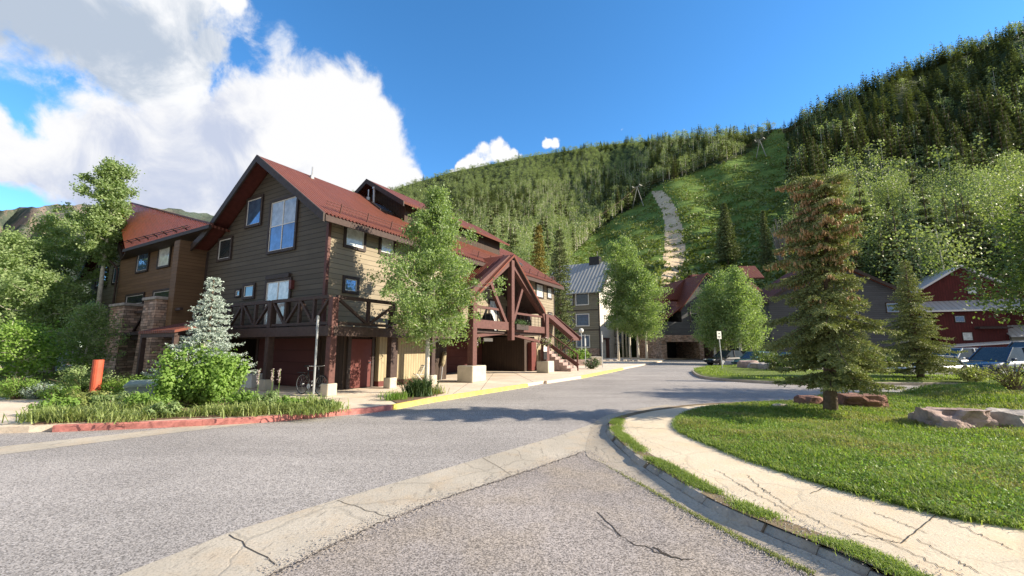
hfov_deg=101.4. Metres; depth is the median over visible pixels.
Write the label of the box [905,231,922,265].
conifer
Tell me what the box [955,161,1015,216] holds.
aspen tree
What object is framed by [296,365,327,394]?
bicycle
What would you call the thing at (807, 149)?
conifer
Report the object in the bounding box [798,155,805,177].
conifer
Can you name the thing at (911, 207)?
aspen tree
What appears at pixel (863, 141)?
conifer
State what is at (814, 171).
conifer
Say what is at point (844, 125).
conifer
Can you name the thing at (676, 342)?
garage house
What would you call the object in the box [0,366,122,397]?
garden ground
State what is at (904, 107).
conifer
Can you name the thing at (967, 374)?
shrub
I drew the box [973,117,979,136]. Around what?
conifer
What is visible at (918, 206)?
aspen tree
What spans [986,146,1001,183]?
conifer
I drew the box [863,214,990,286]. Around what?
aspen tree
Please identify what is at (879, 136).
conifer
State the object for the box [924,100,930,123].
conifer
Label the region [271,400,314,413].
daylily
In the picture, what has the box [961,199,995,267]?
conifer
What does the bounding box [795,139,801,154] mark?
conifer
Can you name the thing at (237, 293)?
window
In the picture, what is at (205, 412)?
daylily
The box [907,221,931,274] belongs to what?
conifer
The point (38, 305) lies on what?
aspen tree
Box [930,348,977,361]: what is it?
parked car
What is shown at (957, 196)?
aspen tree
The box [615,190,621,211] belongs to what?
conifer
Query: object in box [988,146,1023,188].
aspen tree
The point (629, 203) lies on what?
conifer
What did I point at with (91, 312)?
young tree
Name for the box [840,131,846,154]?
conifer
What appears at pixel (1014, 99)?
conifer
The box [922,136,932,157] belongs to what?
conifer
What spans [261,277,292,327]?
balcony door
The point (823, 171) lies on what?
conifer
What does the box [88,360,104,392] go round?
bollard
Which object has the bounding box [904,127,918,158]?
conifer
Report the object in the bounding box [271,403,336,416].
daylily
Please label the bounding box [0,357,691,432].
sidewalk
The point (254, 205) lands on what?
window
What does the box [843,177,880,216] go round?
aspen tree
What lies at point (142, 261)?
window
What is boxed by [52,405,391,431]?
red kerb
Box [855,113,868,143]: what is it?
conifer
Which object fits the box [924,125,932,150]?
conifer
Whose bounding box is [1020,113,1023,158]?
conifer
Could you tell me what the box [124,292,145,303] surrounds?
window
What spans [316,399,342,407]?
bush
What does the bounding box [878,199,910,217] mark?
aspen tree
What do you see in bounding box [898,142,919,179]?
conifer
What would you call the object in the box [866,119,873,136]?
conifer
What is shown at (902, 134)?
conifer
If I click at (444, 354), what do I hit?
leaning board
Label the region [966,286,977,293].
window
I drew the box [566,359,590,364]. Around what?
brick planter
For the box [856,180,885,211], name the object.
aspen tree
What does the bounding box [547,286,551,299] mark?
window
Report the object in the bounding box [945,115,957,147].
conifer
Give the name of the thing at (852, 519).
sidewalk joint
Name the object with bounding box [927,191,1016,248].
aspen tree
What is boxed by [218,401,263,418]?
daylily
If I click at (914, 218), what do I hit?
aspen tree
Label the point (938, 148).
conifer
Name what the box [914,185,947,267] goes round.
conifer
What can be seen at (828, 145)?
conifer
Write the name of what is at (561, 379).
kerb
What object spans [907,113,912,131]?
conifer
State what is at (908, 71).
forest
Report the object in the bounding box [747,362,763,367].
boulder
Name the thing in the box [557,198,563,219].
conifer
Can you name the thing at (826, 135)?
conifer
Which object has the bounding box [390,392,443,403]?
garden bed
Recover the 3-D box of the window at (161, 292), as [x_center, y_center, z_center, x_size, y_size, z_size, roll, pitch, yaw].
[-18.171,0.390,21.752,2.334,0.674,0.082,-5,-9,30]
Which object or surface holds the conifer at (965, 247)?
on the hillside
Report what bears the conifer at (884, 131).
on the hillside
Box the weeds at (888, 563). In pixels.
[608,415,936,575]
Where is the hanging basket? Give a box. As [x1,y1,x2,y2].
[541,336,552,346]
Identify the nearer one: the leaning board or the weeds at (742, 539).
the weeds at (742, 539)
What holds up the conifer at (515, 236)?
on the hillside
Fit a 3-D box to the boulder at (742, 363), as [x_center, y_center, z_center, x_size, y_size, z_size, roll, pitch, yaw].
[17.044,5.650,30.132,1.275,0.893,1.282,0,-8,0]
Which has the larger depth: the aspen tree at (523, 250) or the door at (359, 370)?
the aspen tree at (523, 250)
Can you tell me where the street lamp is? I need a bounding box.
[579,328,583,348]
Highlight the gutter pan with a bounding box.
[586,404,860,575]
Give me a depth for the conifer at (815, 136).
249.00 m
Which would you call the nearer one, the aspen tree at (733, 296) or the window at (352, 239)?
the window at (352, 239)
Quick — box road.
[0,359,944,575]
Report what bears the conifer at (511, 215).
on the hillside
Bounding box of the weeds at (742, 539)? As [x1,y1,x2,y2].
[598,459,815,574]
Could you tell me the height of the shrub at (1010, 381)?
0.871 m
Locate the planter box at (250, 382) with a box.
[240,373,261,387]
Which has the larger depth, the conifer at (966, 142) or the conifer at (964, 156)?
the conifer at (966, 142)
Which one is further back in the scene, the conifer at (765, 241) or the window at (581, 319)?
the conifer at (765, 241)
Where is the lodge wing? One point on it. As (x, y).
(152, 291)
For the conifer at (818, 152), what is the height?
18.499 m
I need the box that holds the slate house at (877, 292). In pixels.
[730,266,918,360]
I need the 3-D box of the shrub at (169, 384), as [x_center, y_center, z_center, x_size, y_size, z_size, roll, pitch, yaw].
[-8.873,2.354,11.731,2.357,1.959,1.864,0,-8,0]
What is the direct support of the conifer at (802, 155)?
on the hillside
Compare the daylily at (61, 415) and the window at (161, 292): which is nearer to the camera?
the daylily at (61, 415)
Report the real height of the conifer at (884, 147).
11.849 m
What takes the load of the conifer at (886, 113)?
on the hillside
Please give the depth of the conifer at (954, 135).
148.50 m
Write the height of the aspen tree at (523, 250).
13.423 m
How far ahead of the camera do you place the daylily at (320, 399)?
10.76 m
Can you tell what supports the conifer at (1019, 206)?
on the hillside
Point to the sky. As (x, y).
(188, 93)
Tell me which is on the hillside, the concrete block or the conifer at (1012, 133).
the conifer at (1012, 133)
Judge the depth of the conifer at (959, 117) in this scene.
196.48 m
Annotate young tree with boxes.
[0,316,87,383]
[50,299,132,373]
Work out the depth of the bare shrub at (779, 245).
93.09 m
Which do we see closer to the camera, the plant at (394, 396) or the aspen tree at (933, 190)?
the plant at (394, 396)
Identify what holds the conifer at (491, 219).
on the hillside
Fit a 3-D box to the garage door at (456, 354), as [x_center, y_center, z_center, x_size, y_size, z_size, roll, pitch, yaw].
[-3.955,4.426,26.899,0.050,1.960,7.100,-5,-9,30]
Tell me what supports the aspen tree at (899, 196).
on the hillside
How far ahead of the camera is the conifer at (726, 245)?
109.01 m
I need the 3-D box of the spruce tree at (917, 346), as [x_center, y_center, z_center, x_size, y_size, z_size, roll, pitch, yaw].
[20.350,1.634,21.142,3.461,6.233,3.403,-7,-11,42]
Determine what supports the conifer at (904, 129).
on the hillside
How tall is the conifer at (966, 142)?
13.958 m
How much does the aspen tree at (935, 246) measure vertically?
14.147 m
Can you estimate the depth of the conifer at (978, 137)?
141.55 m
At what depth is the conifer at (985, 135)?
155.78 m
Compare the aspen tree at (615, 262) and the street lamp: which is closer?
the street lamp
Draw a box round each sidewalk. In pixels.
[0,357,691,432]
[623,404,1023,575]
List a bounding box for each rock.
[794,395,822,404]
[837,393,888,407]
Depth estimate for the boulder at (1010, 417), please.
8.28 m
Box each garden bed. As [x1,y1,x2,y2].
[32,401,303,424]
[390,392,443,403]
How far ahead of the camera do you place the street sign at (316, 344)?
13.79 m
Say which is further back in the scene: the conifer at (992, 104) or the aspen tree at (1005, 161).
the conifer at (992, 104)
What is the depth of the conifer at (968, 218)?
64.23 m
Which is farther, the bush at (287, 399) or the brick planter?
the brick planter
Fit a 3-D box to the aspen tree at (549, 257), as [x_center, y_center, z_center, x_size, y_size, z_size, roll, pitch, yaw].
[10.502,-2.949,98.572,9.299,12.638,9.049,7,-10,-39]
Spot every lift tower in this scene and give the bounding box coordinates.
[632,184,643,205]
[754,137,765,157]
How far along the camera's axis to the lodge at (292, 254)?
18.04 m
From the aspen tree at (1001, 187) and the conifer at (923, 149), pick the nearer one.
the aspen tree at (1001, 187)
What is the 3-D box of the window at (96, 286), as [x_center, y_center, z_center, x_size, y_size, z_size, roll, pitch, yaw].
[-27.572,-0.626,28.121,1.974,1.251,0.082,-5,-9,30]
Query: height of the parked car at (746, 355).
1.425 m
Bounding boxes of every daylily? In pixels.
[2,402,72,423]
[4,400,115,422]
[22,404,87,419]
[57,403,128,422]
[74,397,128,411]
[74,408,142,423]
[89,397,145,414]
[101,409,170,423]
[131,399,183,414]
[152,407,199,418]
[186,401,224,416]
[210,402,249,416]
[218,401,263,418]
[236,396,277,416]
[263,401,312,414]
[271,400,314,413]
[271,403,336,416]
[289,391,347,412]
[294,392,330,403]
[295,400,354,414]
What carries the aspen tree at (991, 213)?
on the hillside
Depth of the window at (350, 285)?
16.51 m
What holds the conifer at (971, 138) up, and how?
on the hillside
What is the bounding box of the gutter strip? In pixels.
[119,423,593,575]
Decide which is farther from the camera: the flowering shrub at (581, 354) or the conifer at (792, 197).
the conifer at (792, 197)
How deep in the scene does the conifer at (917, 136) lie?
173.31 m
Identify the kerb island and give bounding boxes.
[692,370,960,385]
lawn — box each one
[687,385,1023,525]
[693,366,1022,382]
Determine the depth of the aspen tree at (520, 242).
123.05 m
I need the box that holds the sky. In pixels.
[0,0,1023,215]
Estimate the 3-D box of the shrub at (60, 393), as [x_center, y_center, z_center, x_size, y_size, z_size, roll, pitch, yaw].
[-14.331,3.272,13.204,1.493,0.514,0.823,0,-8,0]
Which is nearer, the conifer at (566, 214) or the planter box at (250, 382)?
the planter box at (250, 382)
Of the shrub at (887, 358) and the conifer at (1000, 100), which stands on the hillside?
the conifer at (1000, 100)
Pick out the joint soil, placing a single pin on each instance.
(771, 521)
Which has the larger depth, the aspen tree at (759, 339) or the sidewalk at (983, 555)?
the aspen tree at (759, 339)
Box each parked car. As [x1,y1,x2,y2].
[703,350,743,364]
[731,351,768,364]
[763,352,821,370]
[883,355,971,374]
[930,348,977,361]
[963,347,1023,374]
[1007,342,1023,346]
[1010,364,1023,375]
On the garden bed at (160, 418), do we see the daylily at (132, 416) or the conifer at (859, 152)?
the daylily at (132, 416)
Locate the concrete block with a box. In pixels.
[589,357,601,364]
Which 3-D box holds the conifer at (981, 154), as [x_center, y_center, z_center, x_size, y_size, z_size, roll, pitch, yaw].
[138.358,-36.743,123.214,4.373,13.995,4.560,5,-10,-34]
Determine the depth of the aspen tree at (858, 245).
83.55 m
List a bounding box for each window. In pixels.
[94,268,108,288]
[111,265,119,284]
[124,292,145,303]
[134,252,149,273]
[152,288,168,296]
[156,247,171,268]
[216,235,233,261]
[234,289,241,297]
[241,282,255,299]
[244,194,263,228]
[265,194,299,254]
[342,275,359,294]
[343,227,366,251]
[378,237,395,255]
[535,282,543,298]
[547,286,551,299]
[566,294,573,305]
[575,293,588,305]
[576,313,589,326]
[576,335,589,347]
[689,305,699,321]
[885,302,899,312]
[954,315,965,322]
[962,332,973,340]
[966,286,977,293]
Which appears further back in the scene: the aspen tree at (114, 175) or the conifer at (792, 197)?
the conifer at (792, 197)
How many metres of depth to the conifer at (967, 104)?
199.34 m
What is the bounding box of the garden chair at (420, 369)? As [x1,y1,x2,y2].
[413,365,424,379]
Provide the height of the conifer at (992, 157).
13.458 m
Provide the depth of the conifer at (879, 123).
219.01 m
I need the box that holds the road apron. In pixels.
[267,451,812,575]
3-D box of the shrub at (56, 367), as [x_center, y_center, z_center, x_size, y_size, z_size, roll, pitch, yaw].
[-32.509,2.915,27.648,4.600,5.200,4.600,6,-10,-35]
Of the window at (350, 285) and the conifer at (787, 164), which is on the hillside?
the conifer at (787, 164)
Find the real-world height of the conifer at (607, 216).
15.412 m
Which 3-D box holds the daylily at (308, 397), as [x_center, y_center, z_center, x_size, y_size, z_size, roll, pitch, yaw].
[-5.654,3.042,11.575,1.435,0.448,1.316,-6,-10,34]
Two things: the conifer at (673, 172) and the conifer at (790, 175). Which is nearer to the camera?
the conifer at (790, 175)
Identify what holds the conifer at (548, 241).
on the hillside
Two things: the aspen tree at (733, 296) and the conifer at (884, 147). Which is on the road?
the aspen tree at (733, 296)
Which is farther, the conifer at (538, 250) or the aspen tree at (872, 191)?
the aspen tree at (872, 191)
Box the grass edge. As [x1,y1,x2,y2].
[671,399,1023,529]
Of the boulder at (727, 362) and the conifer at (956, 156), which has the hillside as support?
the conifer at (956, 156)
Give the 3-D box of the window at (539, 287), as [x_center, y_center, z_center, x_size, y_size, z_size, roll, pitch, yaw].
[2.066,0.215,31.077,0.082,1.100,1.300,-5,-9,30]
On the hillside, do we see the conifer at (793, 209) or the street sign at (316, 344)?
the conifer at (793, 209)
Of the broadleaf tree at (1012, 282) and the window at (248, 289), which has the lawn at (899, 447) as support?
the broadleaf tree at (1012, 282)
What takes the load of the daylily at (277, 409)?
on the garden bed at (160, 418)
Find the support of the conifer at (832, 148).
on the hillside
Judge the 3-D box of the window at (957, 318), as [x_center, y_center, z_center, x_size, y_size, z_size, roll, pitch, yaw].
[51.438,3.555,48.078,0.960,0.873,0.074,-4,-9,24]
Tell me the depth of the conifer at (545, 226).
210.43 m
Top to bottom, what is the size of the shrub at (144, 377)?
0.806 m
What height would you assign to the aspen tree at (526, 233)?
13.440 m
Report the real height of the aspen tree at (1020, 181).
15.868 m
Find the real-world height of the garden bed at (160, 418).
0.020 m
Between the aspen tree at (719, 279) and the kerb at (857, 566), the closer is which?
the kerb at (857, 566)
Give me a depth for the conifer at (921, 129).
196.57 m
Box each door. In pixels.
[254,336,321,387]
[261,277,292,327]
[344,336,374,389]
[446,341,481,372]
[488,299,497,330]
[527,342,535,370]
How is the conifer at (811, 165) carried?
on the hillside
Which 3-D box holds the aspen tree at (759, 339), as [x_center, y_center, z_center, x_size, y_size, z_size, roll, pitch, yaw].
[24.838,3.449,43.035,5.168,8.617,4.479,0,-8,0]
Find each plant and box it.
[378,388,412,400]
[395,372,442,396]
[432,383,448,394]
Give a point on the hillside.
(668, 220)
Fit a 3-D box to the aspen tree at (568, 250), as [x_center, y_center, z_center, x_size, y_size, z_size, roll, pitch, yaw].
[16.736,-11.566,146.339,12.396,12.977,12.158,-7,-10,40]
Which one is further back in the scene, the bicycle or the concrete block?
the concrete block
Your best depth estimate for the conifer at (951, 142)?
142.75 m
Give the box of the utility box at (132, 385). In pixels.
[123,379,160,397]
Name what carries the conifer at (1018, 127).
on the hillside
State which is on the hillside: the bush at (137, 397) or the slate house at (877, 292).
the slate house at (877, 292)
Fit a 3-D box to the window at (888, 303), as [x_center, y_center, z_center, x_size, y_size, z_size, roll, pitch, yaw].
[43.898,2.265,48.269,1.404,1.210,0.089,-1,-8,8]
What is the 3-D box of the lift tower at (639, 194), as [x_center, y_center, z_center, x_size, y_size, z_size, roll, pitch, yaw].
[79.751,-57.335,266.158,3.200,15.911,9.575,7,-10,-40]
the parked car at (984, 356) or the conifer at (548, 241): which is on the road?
the parked car at (984, 356)
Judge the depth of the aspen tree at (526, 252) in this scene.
90.27 m
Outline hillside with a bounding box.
[397,36,1023,356]
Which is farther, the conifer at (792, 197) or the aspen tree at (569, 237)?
the aspen tree at (569, 237)
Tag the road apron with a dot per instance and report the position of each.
(544, 522)
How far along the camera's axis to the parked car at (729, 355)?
40.06 m
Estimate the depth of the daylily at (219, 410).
10.19 m
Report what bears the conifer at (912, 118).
on the hillside
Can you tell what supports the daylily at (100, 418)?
on the garden bed at (160, 418)
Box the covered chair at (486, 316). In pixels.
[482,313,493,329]
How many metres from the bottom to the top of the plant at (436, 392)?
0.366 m
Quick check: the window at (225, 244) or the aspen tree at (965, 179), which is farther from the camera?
the aspen tree at (965, 179)
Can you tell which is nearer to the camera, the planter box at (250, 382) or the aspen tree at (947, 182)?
the planter box at (250, 382)
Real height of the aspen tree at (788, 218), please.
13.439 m
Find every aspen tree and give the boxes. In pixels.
[0,224,93,375]
[0,263,103,378]
[11,209,108,372]
[51,156,145,374]
[364,180,509,383]
[500,234,523,250]
[510,241,534,259]
[512,237,550,270]
[513,236,529,252]
[521,243,556,274]
[522,230,532,242]
[546,250,571,272]
[549,247,583,264]
[561,229,575,250]
[564,239,573,263]
[596,239,630,359]
[597,233,650,358]
[612,258,667,359]
[612,265,672,359]
[685,279,732,363]
[693,268,739,349]
[709,263,777,350]
[732,285,773,350]
[774,205,799,238]
[818,169,868,191]
[830,205,877,271]
[842,225,870,261]
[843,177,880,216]
[844,191,879,220]
[846,171,904,210]
[853,213,915,275]
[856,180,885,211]
[858,192,881,212]
[858,203,895,232]
[859,203,890,243]
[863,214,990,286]
[868,172,909,220]
[877,186,944,239]
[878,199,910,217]
[883,167,918,206]
[884,212,1000,285]
[891,181,927,215]
[893,206,951,246]
[898,162,935,199]
[899,197,941,230]
[913,171,972,204]
[914,183,961,243]
[916,197,961,243]
[919,169,955,200]
[919,181,954,206]
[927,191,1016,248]
[934,158,972,190]
[937,177,956,204]
[939,179,992,233]
[949,161,1023,227]
[949,163,1007,209]
[951,178,1019,245]
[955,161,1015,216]
[967,173,1023,237]
[970,175,1023,241]
[970,181,1023,231]
[972,198,1011,241]
[975,144,1023,190]
[987,166,1023,225]
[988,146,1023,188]
[995,207,1023,274]
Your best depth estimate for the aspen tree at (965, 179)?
89.92 m
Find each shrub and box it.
[0,375,50,399]
[14,381,62,398]
[21,344,68,372]
[32,384,80,400]
[46,363,132,391]
[100,373,140,392]
[107,372,162,384]
[137,338,237,407]
[177,349,252,406]
[567,347,589,359]
[581,357,600,368]
[750,346,782,361]
[759,351,799,369]
[769,219,787,259]
[854,353,892,372]
[946,362,991,382]
[968,359,1023,389]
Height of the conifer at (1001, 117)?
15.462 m
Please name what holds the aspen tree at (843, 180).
on the hillside
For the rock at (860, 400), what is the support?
on the lawn at (899, 447)
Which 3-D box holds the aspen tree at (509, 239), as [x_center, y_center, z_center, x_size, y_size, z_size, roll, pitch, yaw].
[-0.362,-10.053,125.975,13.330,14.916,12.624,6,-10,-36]
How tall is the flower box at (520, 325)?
0.672 m
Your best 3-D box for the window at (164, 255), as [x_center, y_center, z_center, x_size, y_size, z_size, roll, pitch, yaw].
[-18.455,-1.659,22.207,1.499,1.204,0.082,-5,-9,30]
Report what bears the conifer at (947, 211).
on the hillside
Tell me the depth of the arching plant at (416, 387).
13.85 m
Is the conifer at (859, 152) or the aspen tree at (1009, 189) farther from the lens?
the conifer at (859, 152)
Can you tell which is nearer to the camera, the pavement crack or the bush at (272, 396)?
the pavement crack
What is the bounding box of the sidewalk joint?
[338,372,1010,575]
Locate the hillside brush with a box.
[569,127,790,300]
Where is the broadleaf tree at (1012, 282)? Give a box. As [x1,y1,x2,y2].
[916,191,1023,330]
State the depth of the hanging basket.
26.19 m
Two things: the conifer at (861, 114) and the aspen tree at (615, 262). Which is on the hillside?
the conifer at (861, 114)
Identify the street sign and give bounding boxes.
[312,315,318,397]
[601,331,602,366]
[717,331,722,367]
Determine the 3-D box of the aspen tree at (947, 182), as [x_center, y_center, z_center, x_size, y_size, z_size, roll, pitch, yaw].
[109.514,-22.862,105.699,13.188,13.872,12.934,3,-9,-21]
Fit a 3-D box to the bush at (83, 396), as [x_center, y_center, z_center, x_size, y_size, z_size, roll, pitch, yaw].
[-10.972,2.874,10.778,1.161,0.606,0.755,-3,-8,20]
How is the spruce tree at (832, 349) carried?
on the lawn at (899, 447)
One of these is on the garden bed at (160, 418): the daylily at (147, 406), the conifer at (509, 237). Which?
the daylily at (147, 406)
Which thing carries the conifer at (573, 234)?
on the hillside
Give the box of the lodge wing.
[79,197,230,379]
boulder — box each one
[724,360,733,364]
[737,360,758,367]
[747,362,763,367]
[758,363,768,368]
[908,407,998,429]
[984,407,1023,427]
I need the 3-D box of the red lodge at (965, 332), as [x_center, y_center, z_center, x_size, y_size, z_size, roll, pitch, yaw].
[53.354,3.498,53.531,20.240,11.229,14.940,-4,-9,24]
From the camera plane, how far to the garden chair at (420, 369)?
18.18 m
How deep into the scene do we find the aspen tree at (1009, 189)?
80.78 m
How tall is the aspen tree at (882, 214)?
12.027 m
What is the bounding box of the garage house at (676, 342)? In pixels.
[636,273,729,358]
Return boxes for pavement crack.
[229,452,684,575]
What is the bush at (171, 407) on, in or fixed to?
on the garden bed at (160, 418)
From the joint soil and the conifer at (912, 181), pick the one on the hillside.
the conifer at (912, 181)
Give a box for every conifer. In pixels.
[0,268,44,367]
[487,212,492,232]
[500,225,506,241]
[506,226,515,253]
[509,204,513,223]
[511,225,518,252]
[530,225,549,273]
[531,227,537,244]
[543,216,547,236]
[543,230,552,273]
[548,229,577,349]
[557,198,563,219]
[563,206,568,224]
[571,225,575,249]
[602,200,609,221]
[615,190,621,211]
[624,185,632,209]
[630,182,637,204]
[670,159,678,177]
[674,156,679,173]
[713,202,741,264]
[757,210,775,271]
[783,156,791,181]
[786,201,797,257]
[788,164,794,199]
[788,179,800,215]
[791,155,801,176]
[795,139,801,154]
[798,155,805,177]
[799,146,810,173]
[800,126,806,150]
[803,156,809,176]
[805,137,809,162]
[808,138,818,166]
[809,145,815,176]
[811,125,820,148]
[811,154,819,175]
[815,144,829,174]
[818,150,828,176]
[821,131,826,148]
[822,143,829,162]
[824,124,828,144]
[826,135,832,154]
[828,152,835,169]
[829,139,835,164]
[832,127,841,151]
[834,146,840,165]
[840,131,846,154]
[841,116,846,134]
[842,137,853,156]
[844,144,855,173]
[845,119,851,145]
[848,123,855,155]
[849,237,866,272]
[852,177,876,254]
[853,133,863,154]
[854,321,870,349]
[855,102,868,126]
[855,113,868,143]
[856,142,863,163]
[859,122,868,148]
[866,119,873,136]
[868,122,877,142]
[868,206,884,257]
[873,111,882,133]
[874,224,895,285]
[875,124,882,145]
[879,122,894,153]
[880,102,890,126]
[880,137,889,159]
[880,215,899,277]
[881,204,912,286]
[884,134,899,168]
[885,197,893,231]
[888,120,897,147]
[892,115,899,133]
[896,136,908,164]
[897,195,928,258]
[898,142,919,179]
[899,128,909,153]
[901,97,916,124]
[901,123,910,144]
[902,92,915,118]
[902,101,915,127]
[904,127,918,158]
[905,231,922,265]
[906,237,924,283]
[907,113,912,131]
[907,162,920,209]
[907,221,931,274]
[913,110,925,137]
[913,127,924,161]
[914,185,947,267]
[920,145,942,189]
[920,148,926,172]
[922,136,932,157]
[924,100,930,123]
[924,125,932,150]
[928,132,935,155]
[929,112,942,146]
[932,117,949,152]
[933,133,945,166]
[934,105,944,129]
[935,127,948,162]
[937,192,961,269]
[941,107,952,139]
[944,199,989,275]
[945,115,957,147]
[946,106,958,132]
[948,140,959,171]
[949,122,967,154]
[950,148,966,187]
[951,136,973,176]
[953,121,969,148]
[956,173,967,195]
[956,190,991,269]
[956,225,974,268]
[957,129,969,159]
[958,107,965,130]
[961,111,968,134]
[961,148,973,174]
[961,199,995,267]
[964,90,971,116]
[964,112,977,145]
[965,143,984,195]
[969,92,979,119]
[969,128,976,151]
[972,84,987,120]
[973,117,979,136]
[974,125,991,162]
[974,215,1003,278]
[977,116,991,144]
[977,143,991,171]
[978,101,996,128]
[980,113,990,135]
[981,141,989,158]
[984,104,997,138]
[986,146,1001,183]
[987,94,997,119]
[988,153,1006,189]
[990,120,1012,162]
[993,90,1004,126]
[995,92,1015,129]
[997,105,1014,143]
[1000,135,1018,177]
[1001,94,1015,124]
[1002,114,1022,148]
[1004,125,1017,150]
[1009,80,1021,111]
[1009,189,1023,267]
[1012,94,1023,118]
[1013,105,1023,150]
[1014,79,1023,98]
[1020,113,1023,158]
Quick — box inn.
[550,251,628,357]
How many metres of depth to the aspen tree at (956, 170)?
112.67 m
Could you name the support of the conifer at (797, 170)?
on the hillside
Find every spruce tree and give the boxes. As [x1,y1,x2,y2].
[756,171,915,410]
[877,260,966,377]
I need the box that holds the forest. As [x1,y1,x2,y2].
[352,17,1023,273]
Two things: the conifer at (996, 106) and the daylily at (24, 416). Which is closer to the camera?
the daylily at (24, 416)
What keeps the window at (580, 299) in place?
in the inn
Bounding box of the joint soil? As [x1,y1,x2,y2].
[609,400,907,575]
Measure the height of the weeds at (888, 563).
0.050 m
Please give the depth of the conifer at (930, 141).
166.59 m
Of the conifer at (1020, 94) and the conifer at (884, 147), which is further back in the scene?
the conifer at (1020, 94)
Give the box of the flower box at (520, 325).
[515,319,529,329]
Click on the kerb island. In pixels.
(768, 382)
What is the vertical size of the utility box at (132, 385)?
0.620 m
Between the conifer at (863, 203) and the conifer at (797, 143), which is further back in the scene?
the conifer at (797, 143)
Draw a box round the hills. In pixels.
[0,204,213,338]
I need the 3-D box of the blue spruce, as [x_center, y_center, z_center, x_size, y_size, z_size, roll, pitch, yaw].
[-9.159,1.583,12.471,2.538,3.926,2.690,-7,-11,42]
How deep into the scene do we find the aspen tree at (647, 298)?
51.36 m
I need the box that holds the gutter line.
[0,423,253,454]
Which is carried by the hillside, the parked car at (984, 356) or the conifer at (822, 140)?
the conifer at (822, 140)
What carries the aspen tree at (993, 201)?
on the hillside
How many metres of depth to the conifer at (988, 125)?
158.54 m
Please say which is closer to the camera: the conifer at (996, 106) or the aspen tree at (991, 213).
the aspen tree at (991, 213)
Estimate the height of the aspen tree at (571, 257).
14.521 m
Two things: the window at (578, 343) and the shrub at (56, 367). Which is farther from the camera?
the window at (578, 343)
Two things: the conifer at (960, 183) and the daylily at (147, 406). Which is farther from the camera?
the conifer at (960, 183)
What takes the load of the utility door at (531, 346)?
in the lodge at (292, 254)
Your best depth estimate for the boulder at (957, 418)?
8.24 m
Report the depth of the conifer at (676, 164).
286.71 m
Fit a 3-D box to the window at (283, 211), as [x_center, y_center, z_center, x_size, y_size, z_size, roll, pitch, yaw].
[-9.545,-2.642,17.397,2.025,2.362,0.082,-5,-9,30]
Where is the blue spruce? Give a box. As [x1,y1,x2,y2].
[142,276,260,378]
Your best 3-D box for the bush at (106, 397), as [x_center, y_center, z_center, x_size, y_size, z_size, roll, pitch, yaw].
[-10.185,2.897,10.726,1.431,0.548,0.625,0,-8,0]
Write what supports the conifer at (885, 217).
on the hillside
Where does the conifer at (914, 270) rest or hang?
on the hillside
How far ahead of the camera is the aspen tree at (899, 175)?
122.50 m
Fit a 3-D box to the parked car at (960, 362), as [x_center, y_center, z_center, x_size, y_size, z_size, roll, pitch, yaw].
[24.198,4.571,24.401,4.504,1.328,2.140,1,-8,-10]
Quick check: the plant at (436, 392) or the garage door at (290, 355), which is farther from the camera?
the garage door at (290, 355)
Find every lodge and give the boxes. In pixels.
[184,155,581,396]
[910,265,1023,352]
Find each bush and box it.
[22,390,83,411]
[65,388,111,407]
[86,390,136,407]
[120,391,172,408]
[142,400,183,416]
[220,388,261,407]
[251,389,283,409]
[275,395,307,404]
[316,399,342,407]
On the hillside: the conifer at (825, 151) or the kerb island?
the conifer at (825, 151)
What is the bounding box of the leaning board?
[441,351,446,379]
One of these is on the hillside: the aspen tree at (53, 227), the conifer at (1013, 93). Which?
the conifer at (1013, 93)
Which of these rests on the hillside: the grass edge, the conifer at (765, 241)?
the conifer at (765, 241)
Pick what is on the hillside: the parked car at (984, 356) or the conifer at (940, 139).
the conifer at (940, 139)
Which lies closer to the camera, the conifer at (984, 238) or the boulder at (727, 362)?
the boulder at (727, 362)
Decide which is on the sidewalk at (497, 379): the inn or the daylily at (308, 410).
the inn
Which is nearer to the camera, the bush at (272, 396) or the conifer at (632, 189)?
the bush at (272, 396)
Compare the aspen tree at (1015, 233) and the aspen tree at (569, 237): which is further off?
the aspen tree at (569, 237)
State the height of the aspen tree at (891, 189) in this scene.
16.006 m
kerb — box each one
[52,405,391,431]
[391,384,527,409]
[544,376,580,383]
[581,368,622,377]
[605,403,885,575]
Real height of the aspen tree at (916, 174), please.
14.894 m
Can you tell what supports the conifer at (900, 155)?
on the hillside
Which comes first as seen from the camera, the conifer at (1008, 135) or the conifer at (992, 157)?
the conifer at (992, 157)
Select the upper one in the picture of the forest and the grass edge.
the forest
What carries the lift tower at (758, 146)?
on the hillside
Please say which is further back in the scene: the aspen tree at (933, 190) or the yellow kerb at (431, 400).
the aspen tree at (933, 190)

